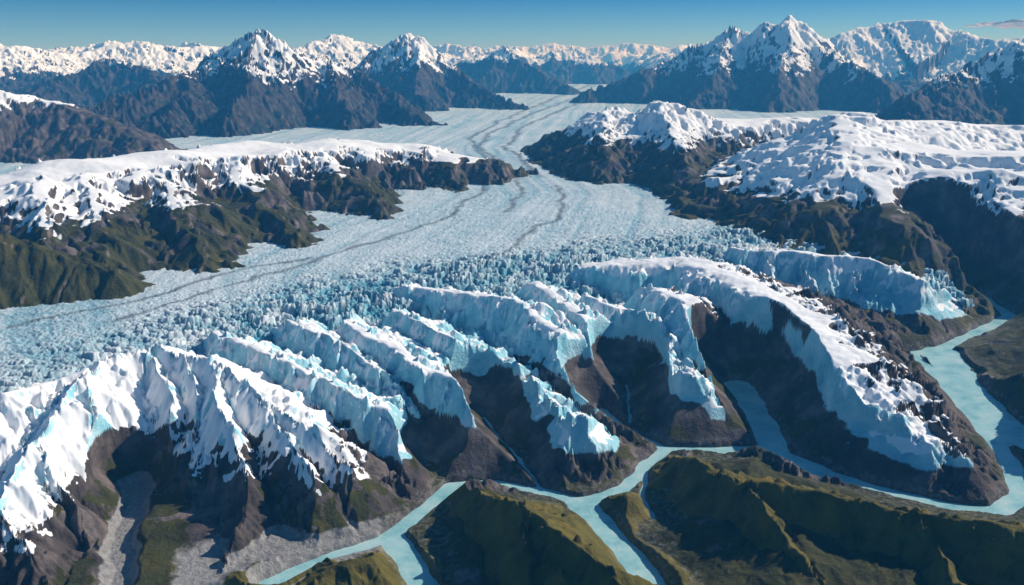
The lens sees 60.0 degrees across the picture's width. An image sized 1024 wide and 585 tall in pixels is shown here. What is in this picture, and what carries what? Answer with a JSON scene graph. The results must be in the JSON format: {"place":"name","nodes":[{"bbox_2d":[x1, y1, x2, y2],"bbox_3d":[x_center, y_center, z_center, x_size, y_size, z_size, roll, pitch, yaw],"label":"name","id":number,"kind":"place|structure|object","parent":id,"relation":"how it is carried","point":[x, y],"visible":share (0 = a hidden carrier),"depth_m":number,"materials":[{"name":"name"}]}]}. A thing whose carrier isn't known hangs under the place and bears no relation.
{"place":"outdoors","nodes":[
{"label":"outdoors","id":0,"kind":"place"},
{"bbox_2d":[0,232,154,309],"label":"green hill","id":1,"kind":"structure","parent":0,"point":[33,274],"depth_m":9.49,"materials":[{"name":"green plant"}]},
{"bbox_2d":[0,90,188,163],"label":"brown mountain","id":2,"kind":"structure","parent":0,"point":[34,129],"depth_m":22.17,"materials":[{"name":"stone"}]},
{"bbox_2d":[0,34,379,108],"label":"distant mountain","id":3,"kind":"structure","parent":0,"point":[94,77],"depth_m":49.42,"materials":[{"name":"white snow"}]},
{"bbox_2d":[0,343,413,584],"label":"snow ridge mountain","id":4,"kind":"structure","parent":0,"point":[92,454],"depth_m":6.06,"materials":[{"name":"white snow"}]},
{"bbox_2d":[80,28,447,138],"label":"alpine mountain","id":5,"kind":"structure","parent":0,"point":[263,81],"depth_m":32.33,"materials":[{"name":"grey stone"}]},
{"bbox_2d":[0,137,538,280],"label":"snow plateau mountain","id":6,"kind":"structure","parent":0,"point":[211,208],"depth_m":13.26,"materials":[{"name":"white snow"}]},
{"bbox_2d":[207,492,657,584],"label":"grassy knoll","id":7,"kind":"structure","parent":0,"point":[627,512],"depth_m":5.26,"materials":[{"name":"green plant"}]},
{"bbox_2d":[355,33,528,111],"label":"pyramid mountain","id":8,"kind":"structure","parent":0,"point":[421,73],"depth_m":44.73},
{"bbox_2d":[0,40,931,94],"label":"horizon mountain range","id":9,"kind":"structure","parent":0,"point":[632,58],"depth_m":97.96,"materials":[{"name":"white snow"}]},
{"bbox_2d":[0,84,974,392],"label":"glacier","id":10,"kind":"object","parent":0,"point":[518,234],"visible":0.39,"depth_m":11.54,"materials":[{"name":"white ice"}]},
{"bbox_2d":[0,0,1023,49],"label":"sky","id":11,"kind":"structure","parent":0,"point":[42,24],"materials":[{"name":"blue"}]},
{"bbox_2d":[455,45,630,94],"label":"headland mountain","id":12,"kind":"structure","parent":0,"point":[555,72],"depth_m":62.35,"materials":[{"name":"stone"}]},
{"bbox_2d":[66,294,1023,584],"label":"valley floor","id":13,"kind":"structure","parent":0,"point":[168,538],"depth_m":5.49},
{"bbox_2d":[203,281,728,506],"bbox_3d":[-0.091,0.546,8.156,4.416,0.764,4.295,14,20,42],"label":"glacier lobe","id":14,"kind":"object","parent":13,"relation":"on","point":[537,375],"visible":0.98,"depth_m":7.38,"materials":[{"name":"white ice"}]},
{"bbox_2d":[259,292,1023,584],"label":"river","id":15,"kind":"structure","parent":0,"point":[998,428],"depth_m":6.59,"materials":[{"name":"blue liquid"}]},
{"bbox_2d":[520,100,818,190],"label":"twin peak mountain","id":16,"kind":"structure","parent":0,"point":[658,144],"depth_m":19.99,"materials":[{"name":"stone"}]},
{"bbox_2d":[443,455,1023,584],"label":"grassy hill","id":17,"kind":"structure","parent":0,"point":[525,541],"depth_m":5.20,"materials":[{"name":"green plant"}]},
{"bbox_2d":[570,15,906,112],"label":"great mountain","id":18,"kind":"structure","parent":0,"point":[789,64],"depth_m":45.20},
{"bbox_2d":[566,254,1023,512],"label":"snow dome lobe","id":19,"kind":"object","parent":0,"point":[842,387],"visible":0.98,"depth_m":7.62,"materials":[{"name":"white snow"}]},
{"bbox_2d":[649,112,1023,316],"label":"snow dome mountain","id":20,"kind":"structure","parent":0,"point":[918,196],"depth_m":12.98,"materials":[{"name":"white snow"}]},
{"bbox_2d":[713,247,993,344],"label":"ice cliff ridge","id":21,"kind":"structure","parent":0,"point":[913,303],"depth_m":10.28,"materials":[{"name":"ice"}]},
{"bbox_2d":[825,19,1023,81],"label":"snowy range","id":22,"kind":"structure","parent":0,"point":[900,50],"depth_m":60.48,"materials":[{"name":"white snow"}]},
{"bbox_2d":[874,40,1023,124],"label":"shadowed mountain","id":23,"kind":"structure","parent":0,"point":[987,88],"depth_m":33.10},
{"bbox_2d":[963,19,1023,29],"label":"cloud","id":24,"kind":"structure","parent":0,"point":[1014,23],"depth_m":67.32,"materials":[{"name":"white"}]},
{"bbox_2d":[994,287,1023,424],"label":"dark hill","id":25,"kind":"structure","parent":0,"point":[1010,397],"depth_m":7.95,"materials":[{"name":"green plant"}]}
]}

